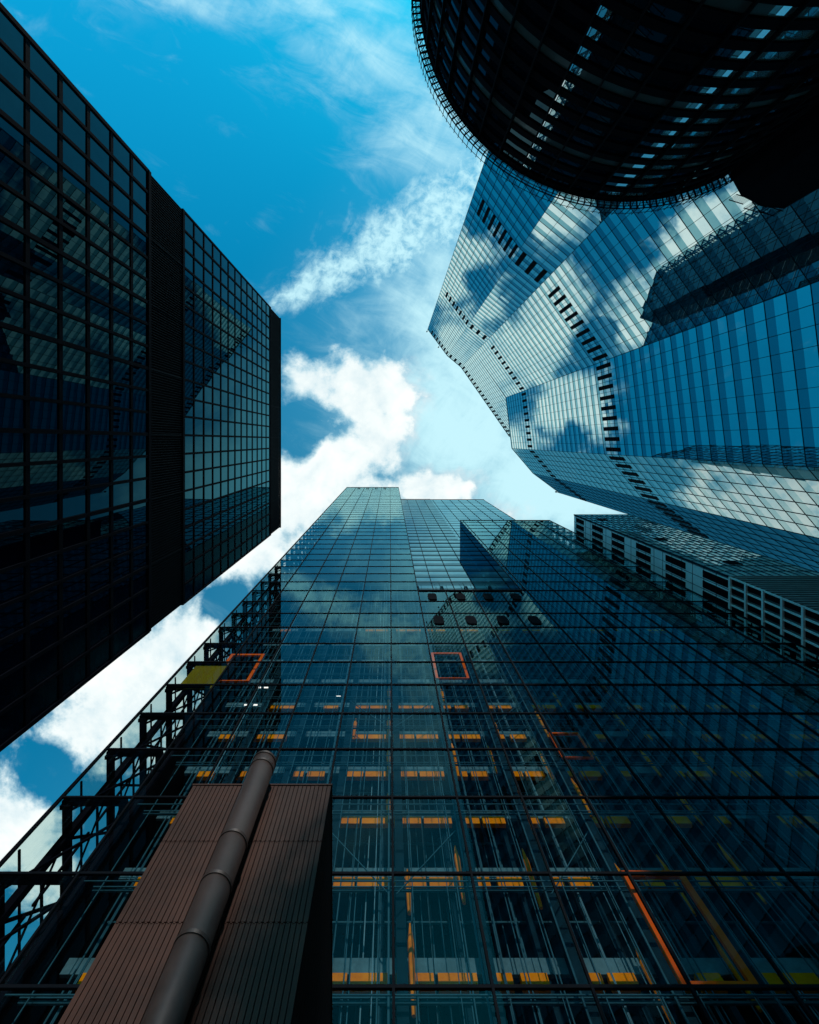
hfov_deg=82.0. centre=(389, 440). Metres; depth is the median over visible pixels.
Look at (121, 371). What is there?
window
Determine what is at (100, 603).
window
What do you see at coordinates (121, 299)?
window
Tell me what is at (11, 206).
window
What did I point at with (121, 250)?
window
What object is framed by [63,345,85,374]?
window
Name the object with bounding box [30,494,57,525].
window
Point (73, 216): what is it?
window
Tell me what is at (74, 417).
window
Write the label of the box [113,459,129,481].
window
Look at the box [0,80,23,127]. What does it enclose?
window
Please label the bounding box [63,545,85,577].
window
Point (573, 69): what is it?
stair window
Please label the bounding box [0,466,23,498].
window
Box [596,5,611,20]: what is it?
stair window
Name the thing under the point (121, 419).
window
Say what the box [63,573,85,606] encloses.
window
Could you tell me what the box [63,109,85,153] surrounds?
window
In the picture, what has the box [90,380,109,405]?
window
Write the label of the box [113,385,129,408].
window
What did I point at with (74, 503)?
window
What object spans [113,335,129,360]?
window
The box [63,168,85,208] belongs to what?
window
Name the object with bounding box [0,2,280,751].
office tower
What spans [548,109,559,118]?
stair window
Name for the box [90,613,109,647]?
window
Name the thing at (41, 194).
window
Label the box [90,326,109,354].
window
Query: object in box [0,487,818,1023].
glass tower
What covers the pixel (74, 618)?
window
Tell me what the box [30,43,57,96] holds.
window
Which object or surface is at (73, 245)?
window
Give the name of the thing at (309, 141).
sky
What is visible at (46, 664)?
window
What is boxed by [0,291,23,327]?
window
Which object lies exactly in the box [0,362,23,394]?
window
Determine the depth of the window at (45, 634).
40.47 m
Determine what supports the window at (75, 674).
in the office tower at (140, 408)
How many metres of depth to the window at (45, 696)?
40.47 m
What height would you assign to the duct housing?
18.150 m
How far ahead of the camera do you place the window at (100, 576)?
48.27 m
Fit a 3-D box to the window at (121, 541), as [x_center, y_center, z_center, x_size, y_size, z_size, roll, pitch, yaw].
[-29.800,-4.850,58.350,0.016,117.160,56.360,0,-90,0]
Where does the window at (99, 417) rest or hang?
in the office tower at (140, 408)
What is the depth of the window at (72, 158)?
44.45 m
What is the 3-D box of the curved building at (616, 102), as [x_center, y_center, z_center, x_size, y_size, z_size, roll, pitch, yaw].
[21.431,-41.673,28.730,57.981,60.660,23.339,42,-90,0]
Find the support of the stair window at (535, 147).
in the curved building at (616, 102)
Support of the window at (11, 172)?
in the office tower at (140, 408)
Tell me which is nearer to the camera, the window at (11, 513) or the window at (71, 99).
the window at (11, 513)
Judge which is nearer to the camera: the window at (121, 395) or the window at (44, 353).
the window at (44, 353)
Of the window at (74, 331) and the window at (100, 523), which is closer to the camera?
the window at (74, 331)
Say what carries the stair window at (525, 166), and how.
in the curved building at (616, 102)
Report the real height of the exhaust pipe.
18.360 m
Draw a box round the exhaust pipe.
[140,750,275,1023]
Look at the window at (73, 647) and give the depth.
44.45 m
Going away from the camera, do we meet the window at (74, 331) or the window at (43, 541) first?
the window at (43, 541)
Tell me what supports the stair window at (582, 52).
in the curved building at (616, 102)
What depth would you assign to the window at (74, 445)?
44.45 m
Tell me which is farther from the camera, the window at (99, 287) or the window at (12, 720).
the window at (99, 287)
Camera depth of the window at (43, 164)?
40.47 m
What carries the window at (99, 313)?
in the office tower at (140, 408)
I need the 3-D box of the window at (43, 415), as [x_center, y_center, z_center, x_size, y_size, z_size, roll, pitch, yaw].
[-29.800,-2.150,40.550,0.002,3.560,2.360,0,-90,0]
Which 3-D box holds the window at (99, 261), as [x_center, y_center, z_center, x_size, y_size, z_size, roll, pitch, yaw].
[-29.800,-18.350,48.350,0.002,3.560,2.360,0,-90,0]
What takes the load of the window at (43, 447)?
in the office tower at (140, 408)
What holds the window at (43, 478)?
in the office tower at (140, 408)
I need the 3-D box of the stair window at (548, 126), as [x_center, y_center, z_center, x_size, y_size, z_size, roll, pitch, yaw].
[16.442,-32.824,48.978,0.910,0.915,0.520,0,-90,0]
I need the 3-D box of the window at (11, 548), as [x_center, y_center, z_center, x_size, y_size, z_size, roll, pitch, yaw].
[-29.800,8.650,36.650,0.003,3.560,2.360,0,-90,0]
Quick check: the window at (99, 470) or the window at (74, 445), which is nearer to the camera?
the window at (74, 445)
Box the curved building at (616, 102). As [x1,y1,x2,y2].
[411,0,818,215]
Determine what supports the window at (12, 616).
in the office tower at (140, 408)
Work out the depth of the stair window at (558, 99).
45.34 m
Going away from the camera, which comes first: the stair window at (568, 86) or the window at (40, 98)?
the window at (40, 98)
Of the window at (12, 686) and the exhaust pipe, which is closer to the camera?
the exhaust pipe
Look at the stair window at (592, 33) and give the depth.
37.97 m
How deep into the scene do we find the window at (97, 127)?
48.27 m
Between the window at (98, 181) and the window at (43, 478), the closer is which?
the window at (43, 478)
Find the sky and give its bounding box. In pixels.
[0,0,624,970]
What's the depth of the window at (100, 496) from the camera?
48.27 m
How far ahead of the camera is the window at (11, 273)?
37.05 m
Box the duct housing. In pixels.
[58,784,331,1023]
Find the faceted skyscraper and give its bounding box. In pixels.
[426,152,818,571]
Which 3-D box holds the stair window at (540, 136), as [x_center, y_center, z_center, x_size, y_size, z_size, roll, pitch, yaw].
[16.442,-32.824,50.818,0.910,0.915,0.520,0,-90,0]
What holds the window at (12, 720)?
in the office tower at (140, 408)
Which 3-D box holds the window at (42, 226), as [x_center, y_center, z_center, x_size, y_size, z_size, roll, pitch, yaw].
[-29.800,-18.350,40.550,0.003,3.560,2.360,0,-90,0]
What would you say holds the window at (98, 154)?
in the office tower at (140, 408)
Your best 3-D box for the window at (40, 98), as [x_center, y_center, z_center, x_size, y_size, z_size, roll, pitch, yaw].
[-29.800,-29.150,40.550,0.005,3.560,2.360,0,-90,0]
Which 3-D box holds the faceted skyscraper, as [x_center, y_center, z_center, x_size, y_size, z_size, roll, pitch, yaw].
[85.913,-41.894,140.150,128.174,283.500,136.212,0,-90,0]
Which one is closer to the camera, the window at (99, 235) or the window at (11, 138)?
the window at (11, 138)
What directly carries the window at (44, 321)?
in the office tower at (140, 408)
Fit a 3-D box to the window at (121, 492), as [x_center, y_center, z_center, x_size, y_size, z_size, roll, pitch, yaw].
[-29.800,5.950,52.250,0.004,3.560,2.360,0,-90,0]
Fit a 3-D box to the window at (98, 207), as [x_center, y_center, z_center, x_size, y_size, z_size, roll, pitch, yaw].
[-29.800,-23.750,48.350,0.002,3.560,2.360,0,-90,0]
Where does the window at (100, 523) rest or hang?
in the office tower at (140, 408)
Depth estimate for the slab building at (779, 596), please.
68.52 m
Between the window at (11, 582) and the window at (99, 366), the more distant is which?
the window at (99, 366)
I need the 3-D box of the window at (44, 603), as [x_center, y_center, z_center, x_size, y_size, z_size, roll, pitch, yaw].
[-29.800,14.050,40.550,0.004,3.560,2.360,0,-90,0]
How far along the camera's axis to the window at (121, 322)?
52.24 m
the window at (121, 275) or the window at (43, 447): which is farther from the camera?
the window at (121, 275)
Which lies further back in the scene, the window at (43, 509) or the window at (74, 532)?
the window at (74, 532)
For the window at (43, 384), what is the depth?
40.47 m
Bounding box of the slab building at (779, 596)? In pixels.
[574,514,818,688]
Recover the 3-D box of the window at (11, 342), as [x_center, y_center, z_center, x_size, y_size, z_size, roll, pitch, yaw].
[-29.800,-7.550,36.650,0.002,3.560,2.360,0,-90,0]
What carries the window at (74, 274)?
in the office tower at (140, 408)
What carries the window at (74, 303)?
in the office tower at (140, 408)
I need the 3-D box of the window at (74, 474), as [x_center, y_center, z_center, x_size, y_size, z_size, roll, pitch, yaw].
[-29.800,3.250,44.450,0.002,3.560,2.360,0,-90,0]
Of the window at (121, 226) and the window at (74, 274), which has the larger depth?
the window at (121, 226)
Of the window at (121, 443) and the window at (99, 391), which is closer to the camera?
the window at (99, 391)
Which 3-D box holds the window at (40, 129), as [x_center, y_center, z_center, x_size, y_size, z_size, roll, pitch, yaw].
[-29.800,-26.450,40.550,0.001,3.560,2.360,0,-90,0]
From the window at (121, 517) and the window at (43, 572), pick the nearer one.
the window at (43, 572)
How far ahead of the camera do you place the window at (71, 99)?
44.45 m
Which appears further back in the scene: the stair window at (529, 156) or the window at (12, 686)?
the stair window at (529, 156)
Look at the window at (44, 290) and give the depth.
40.47 m
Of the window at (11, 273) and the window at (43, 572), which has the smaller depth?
the window at (11, 273)
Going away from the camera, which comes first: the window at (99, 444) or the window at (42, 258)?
the window at (42, 258)
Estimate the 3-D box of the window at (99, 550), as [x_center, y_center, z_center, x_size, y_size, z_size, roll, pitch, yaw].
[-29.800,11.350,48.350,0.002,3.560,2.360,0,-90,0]
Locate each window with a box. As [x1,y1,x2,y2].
[0,10,23,61]
[0,44,23,94]
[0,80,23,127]
[0,115,23,161]
[0,150,23,194]
[0,186,23,227]
[0,221,23,261]
[0,256,23,294]
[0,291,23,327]
[0,327,23,361]
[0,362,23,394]
[0,397,23,427]
[0,433,23,462]
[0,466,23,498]
[0,500,23,532]
[0,533,23,568]
[0,566,23,603]
[0,600,23,638]
[0,633,23,674]
[0,666,23,709]
[0,700,23,744]
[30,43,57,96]
[30,75,57,126]
[30,108,57,156]
[30,140,57,187]
[30,173,57,217]
[30,205,57,247]
[30,238,57,278]
[30,270,57,308]
[30,303,57,338]
[30,336,57,368]
[30,368,57,399]
[30,401,57,428]
[30,433,57,461]
[30,464,57,493]
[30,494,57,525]
[30,525,57,558]
[30,555,57,591]
[30,585,57,623]
[30,616,57,656]
[30,645,57,688]
[30,676,57,721]
[63,79,85,125]
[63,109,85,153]
[63,138,85,180]
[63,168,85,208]
[63,197,85,236]
[63,227,85,263]
[63,257,85,291]
[63,286,85,319]
[63,316,85,346]
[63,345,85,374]
[63,375,85,402]
[63,404,85,429]
[63,434,85,459]
[63,462,85,488]
[63,490,85,517]
[63,518,85,547]
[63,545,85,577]
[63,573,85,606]
[63,601,85,636]
[63,628,85,666]
[63,656,85,695]
[90,109,109,150]
[90,136,109,175]
[90,163,109,200]
[90,191,109,226]
[90,217,109,252]
[90,245,109,277]
[90,272,109,303]
[90,299,109,328]
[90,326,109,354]
[90,353,109,380]
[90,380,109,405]
[90,407,109,430]
[90,435,109,457]
[90,460,109,484]
[90,486,109,511]
[90,512,109,538]
[90,537,109,566]
[90,562,109,592]
[90,588,109,620]
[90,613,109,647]
[90,639,109,674]
[113,135,129,170]
[113,157,269,656]
[113,159,129,194]
[113,185,129,218]
[113,210,129,242]
[113,235,129,265]
[113,260,129,289]
[113,285,129,313]
[113,310,129,336]
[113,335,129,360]
[113,360,129,384]
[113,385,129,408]
[113,410,129,431]
[113,435,129,456]
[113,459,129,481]
[113,482,129,506]
[113,507,129,531]
[523,163,531,170]
[527,154,535,161]
[532,144,540,151]
[537,133,546,141]
[542,121,552,130]
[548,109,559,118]
[554,95,565,105]
[561,80,573,91]
[569,64,581,76]
[577,46,590,59]
[586,27,600,41]
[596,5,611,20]
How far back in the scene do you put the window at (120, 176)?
52.24 m
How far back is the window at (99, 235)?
48.29 m
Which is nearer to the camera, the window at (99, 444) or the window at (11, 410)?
the window at (11, 410)
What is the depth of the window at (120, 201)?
52.24 m
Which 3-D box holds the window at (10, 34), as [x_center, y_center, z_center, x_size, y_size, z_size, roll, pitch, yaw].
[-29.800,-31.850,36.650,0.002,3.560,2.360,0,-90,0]
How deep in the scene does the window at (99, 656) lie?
48.29 m
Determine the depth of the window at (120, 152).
52.24 m
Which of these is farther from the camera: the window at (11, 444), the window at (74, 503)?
the window at (74, 503)
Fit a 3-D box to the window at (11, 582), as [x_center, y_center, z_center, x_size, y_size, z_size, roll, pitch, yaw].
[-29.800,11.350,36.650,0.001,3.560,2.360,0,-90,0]
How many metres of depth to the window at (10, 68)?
37.05 m
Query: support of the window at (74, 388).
in the office tower at (140, 408)
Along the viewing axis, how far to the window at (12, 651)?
37.05 m
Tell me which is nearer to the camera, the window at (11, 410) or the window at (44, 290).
the window at (11, 410)
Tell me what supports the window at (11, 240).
in the office tower at (140, 408)

